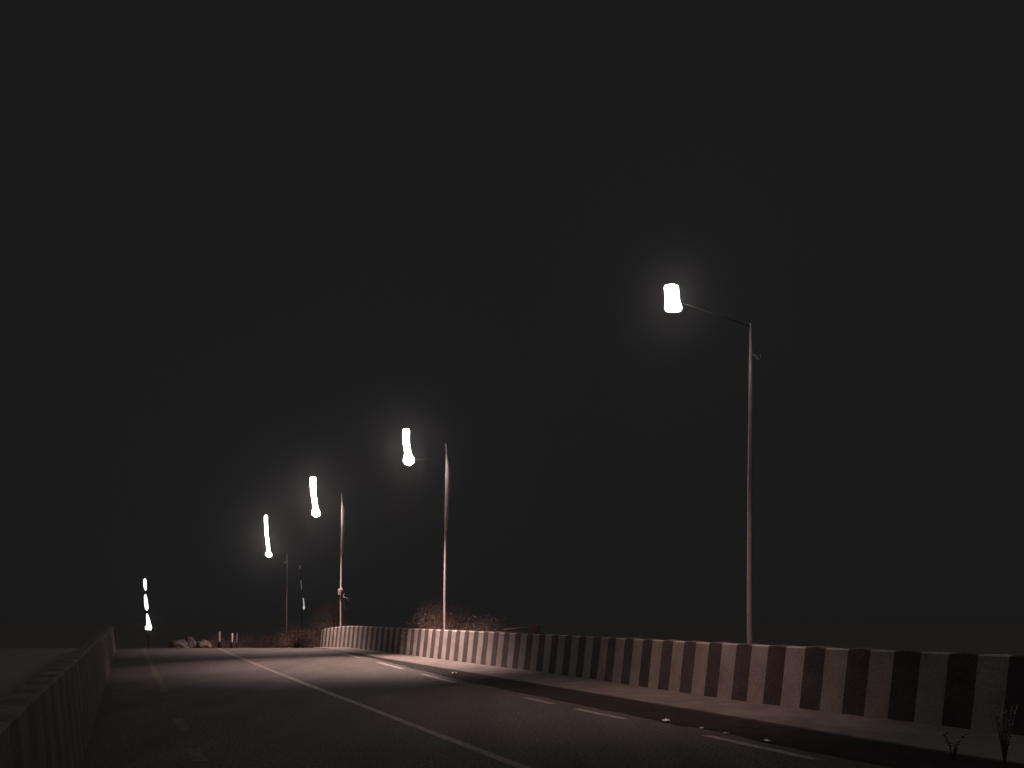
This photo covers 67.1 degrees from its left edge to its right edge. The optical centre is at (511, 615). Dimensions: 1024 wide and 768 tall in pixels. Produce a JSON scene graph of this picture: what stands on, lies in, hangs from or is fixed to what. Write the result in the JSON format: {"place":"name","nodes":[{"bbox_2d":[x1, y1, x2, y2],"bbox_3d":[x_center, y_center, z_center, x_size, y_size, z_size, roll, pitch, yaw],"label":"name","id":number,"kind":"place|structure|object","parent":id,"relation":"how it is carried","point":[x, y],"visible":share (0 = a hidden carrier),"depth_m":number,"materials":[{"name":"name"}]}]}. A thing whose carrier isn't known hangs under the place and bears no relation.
{"place":"outdoors","nodes":[
{"label":"outdoors","id":0,"kind":"place"},
{"bbox_2d":[81,648,893,767],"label":"road","id":1,"kind":"structure","parent":0,"point":[232,711],"depth_m":10.48,"materials":[{"name":"grey asphalt"}]},
{"bbox_2d":[0,627,115,767],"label":"concrete barrier","id":2,"kind":"object","parent":1,"relation":"on","point":[47,717],"visible":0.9,"depth_m":6.10,"materials":[{"name":"paint"}]},
{"bbox_2d":[143,579,151,647],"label":"light mast","id":3,"kind":"object","parent":1,"relation":"on","point":[148,626],"visible":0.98,"depth_m":61.92,"materials":[{"name":"metal"}]},
{"bbox_2d":[141,648,169,692],"bbox_3d":[-12.977,1.662,27.450,0.177,0.331,28.142,0,0,-27],"label":"edge line","id":4,"kind":"object","parent":1,"relation":"on","point":[160,682],"visible":0.94,"depth_m":19.42,"materials":[{"name":"paint"}]},
{"bbox_2d":[168,639,189,647],"bbox_3d":[-15.761,1.370,36.611,1.089,0.421,0.898,0,0,0],"label":"boulder","id":5,"kind":"object","parent":1,"relation":"on","point":[179,644],"visible":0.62,"depth_m":36.28,"materials":[{"name":"grey stone"}]},
{"bbox_2d":[172,718,189,729],"bbox_3d":[-4.549,1.496,10.605,0.165,0.001,1.418,0,0,-27],"label":"edge line","id":6,"kind":"object","parent":1,"relation":"on","point":[181,723],"visible":1,"depth_m":10.64,"materials":[{"name":"paint"}]},
{"bbox_2d":[186,637,195,647],"bbox_3d":[-15.372,1.313,36.780,0.611,0.564,0.544,0,0,-23],"label":"boulder","id":7,"kind":"object","parent":1,"relation":"on","point":[191,641],"visible":0.55,"depth_m":36.65,"materials":[{"name":"grey stone"}]},
{"bbox_2d":[185,748,208,760],"bbox_3d":[-3.400,1.496,8.298,0.170,0.001,0.983,0,0,-27],"label":"edge line","id":8,"kind":"object","parent":1,"relation":"on","point":[195,754],"visible":1,"depth_m":8.28,"materials":[{"name":"paint"}]},
{"bbox_2d":[194,640,211,647],"bbox_3d":[-14.786,1.387,36.898,0.808,0.414,0.687,0,0,-23],"label":"boulder","id":9,"kind":"object","parent":1,"relation":"on","point":[203,644],"visible":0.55,"depth_m":36.71,"materials":[{"name":"grey stone"}]},
{"bbox_2d":[218,631,220,647],"bbox_3d":[-14.351,1.228,37.800,0.121,0.852,0.121,0,0,-45],"label":"marker post","id":10,"kind":"object","parent":1,"relation":"on","point":[219,635],"visible":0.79,"depth_m":37.76,"materials":[{"name":"white paint"}]},
{"bbox_2d":[230,633,232,647],"bbox_3d":[-13.586,1.252,37.400,0.121,0.752,0.121,0,0,45],"label":"marker post","id":11,"kind":"object","parent":1,"relation":"on","point":[231,640],"visible":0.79,"depth_m":37.36,"materials":[{"name":"white paint"}]},
{"bbox_2d":[218,648,530,767],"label":"line","id":12,"kind":"object","parent":1,"relation":"on","point":[486,753],"visible":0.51,"depth_m":10.45,"materials":[{"name":"white paint"}]},
{"bbox_2d":[377,662,403,668],"bbox_3d":[-3.660,1.496,22.999,0.152,0.001,3.293,0,0,-22],"label":"edge line","id":13,"kind":"object","parent":1,"relation":"on","point":[390,665],"visible":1,"depth_m":22.89,"materials":[{"name":"paint"}]},
{"bbox_2d":[421,674,454,681],"bbox_3d":[-1.785,1.496,18.399,0.155,0.001,2.659,0,0,-22],"label":"edge line","id":14,"kind":"object","parent":1,"relation":"on","point":[437,678],"visible":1,"depth_m":18.34,"materials":[{"name":"paint"}]},
{"bbox_2d":[526,698,555,703],"bbox_3d":[0.474,1.496,13.502,0.130,0.001,1.158,0,0,-25],"label":"edge line","id":15,"kind":"object","parent":1,"relation":"on","point":[540,700],"visible":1,"depth_m":13.51,"materials":[{"name":"paint"}]},
{"bbox_2d":[575,709,627,718],"bbox_3d":[1.338,1.496,11.704,0.146,0.001,1.409,0,0,-28],"label":"edge line","id":16,"kind":"object","parent":1,"relation":"on","point":[601,713],"visible":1,"depth_m":11.67,"materials":[{"name":"paint"}]},
{"bbox_2d":[346,652,1023,767],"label":"gutter","id":17,"kind":"object","parent":1,"relation":"on","point":[883,754],"visible":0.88,"depth_m":10.00,"materials":[{"name":"grey concrete"}]},
{"bbox_2d":[941,732,967,759],"bbox_3d":[4.511,1.361,7.968,0.229,0.281,0.267,0,0,-30],"label":"weed","id":18,"kind":"object","parent":17,"relation":"on","point":[953,755],"visible":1,"depth_m":7.95,"materials":[{"name":"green plant"}]},
{"bbox_2d":[992,704,1019,763],"bbox_3d":[4.960,1.196,7.758,0.252,0.610,0.179,0,0,-29],"label":"weed","id":19,"kind":"object","parent":17,"relation":"on","point":[1004,747],"visible":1,"depth_m":7.75,"materials":[{"name":"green plant"}]},
{"bbox_2d":[701,735,818,758],"bbox_3d":[2.783,1.496,8.800,0.143,0.001,1.819,0,0,-25],"label":"edge line","id":20,"kind":"object","parent":1,"relation":"on","point":[766,748],"visible":1,"depth_m":8.71,"materials":[{"name":"paint"}]},
{"bbox_2d":[0,623,1023,699],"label":"ground","id":21,"kind":"structure","parent":0,"point":[29,652],"depth_m":217.73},
{"bbox_2d":[196,630,250,647],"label":"dry shrub","id":22,"kind":"object","parent":21,"relation":"on","point":[221,643],"visible":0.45,"depth_m":43.48,"materials":[{"name":"brown plant"}]},
{"bbox_2d":[230,631,301,647],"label":"dry shrub","id":23,"kind":"object","parent":21,"relation":"on","point":[260,645],"visible":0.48,"depth_m":43.31,"materials":[{"name":"brown plant"}]},
{"bbox_2d":[264,515,286,646],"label":"street lamp","id":24,"kind":"object","parent":21,"relation":"on","point":[268,553],"visible":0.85,"depth_m":47.25,"materials":[{"name":"metal"}]},
{"bbox_2d":[264,622,320,647],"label":"dry shrub","id":25,"kind":"object","parent":21,"relation":"on","point":[292,637],"visible":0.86,"depth_m":40.42,"materials":[{"name":"brown plant"}]},
{"bbox_2d":[299,566,304,647],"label":"light mast","id":26,"kind":"object","parent":21,"relation":"on","point":[301,601],"visible":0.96,"depth_m":76.33,"materials":[{"name":"metal"}]},
{"bbox_2d":[310,477,348,625],"bbox_3d":[-8.748,-2.463,36.942,1.778,8.154,0.412,0,0,-23],"label":"street lamp","id":27,"kind":"object","parent":21,"relation":"on","point":[315,512],"visible":0.9,"depth_m":37.10,"materials":[{"name":"metal"}]},
{"bbox_2d":[304,593,357,647],"bbox_3d":[-9.152,0.136,39.783,3.669,3.358,2.153,0,0,0],"label":"dry shrub","id":28,"kind":"object","parent":21,"relation":"on","point":[332,622],"visible":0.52,"depth_m":39.88,"materials":[{"name":"brown plant"}]},
{"bbox_2d":[393,611,436,652],"bbox_3d":[-3.489,0.650,29.580,2.677,1.761,2.016,0,0,0],"label":"dry shrub","id":29,"kind":"object","parent":21,"relation":"on","point":[406,626],"visible":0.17,"depth_m":29.40,"materials":[{"name":"brown plant"}]},
{"bbox_2d":[403,429,450,628],"bbox_3d":[-2.832,-2.310,25.843,1.683,7.660,0.307,0,0,-28],"label":"street lamp","id":30,"kind":"object","parent":21,"relation":"on","point":[408,459],"visible":0.9,"depth_m":26.09,"materials":[{"name":"metal"}]},
{"bbox_2d":[399,589,487,652],"bbox_3d":[-2.383,0.213,27.642,3.462,2.633,1.854,0,0,0],"label":"dry shrub","id":31,"kind":"object","parent":21,"relation":"on","point":[441,623],"visible":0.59,"depth_m":27.66,"materials":[{"name":"brown plant"}]},
{"bbox_2d":[448,612,522,653],"bbox_3d":[-0.796,0.608,25.232,2.859,1.846,2.002,0,0,0],"label":"dry shrub","id":32,"kind":"object","parent":21,"relation":"on","point":[487,627],"visible":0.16,"depth_m":25.19,"materials":[{"name":"brown plant"}]},
{"bbox_2d":[320,626,1023,735],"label":"concrete barrier","id":33,"kind":"object","parent":21,"relation":"on","point":[967,690],"visible":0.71,"depth_m":12.58,"materials":[{"name":"paint"}]},
{"bbox_2d":[504,626,539,633],"bbox_3d":[0.220,0.390,21.044,0.099,0.230,1.898,0,0,-30],"label":"guard rail","id":34,"kind":"object","parent":33,"relation":"on","point":[535,627],"visible":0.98,"depth_m":20.43,"materials":[{"name":"grey metal"}]},
{"bbox_2d":[664,284,760,642],"bbox_3d":[3.535,-2.040,13.537,2.066,7.120,0.300,0,0,-29],"label":"street lamp","id":35,"kind":"object","parent":21,"relation":"on","point":[672,300],"visible":0.85,"depth_m":13.92,"materials":[{"name":"metal"}]},
{"bbox_2d":[0,0,1023,622],"label":"sky","id":36,"kind":"structure","parent":0,"point":[248,248],"materials":[{"name":"black"}]},
{"bbox_2d":[313,647,1023,765],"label":"pavement","id":37,"kind":"structure","parent":0,"point":[981,744],"depth_m":11.29,"materials":[{"name":"concrete"}]}
]}

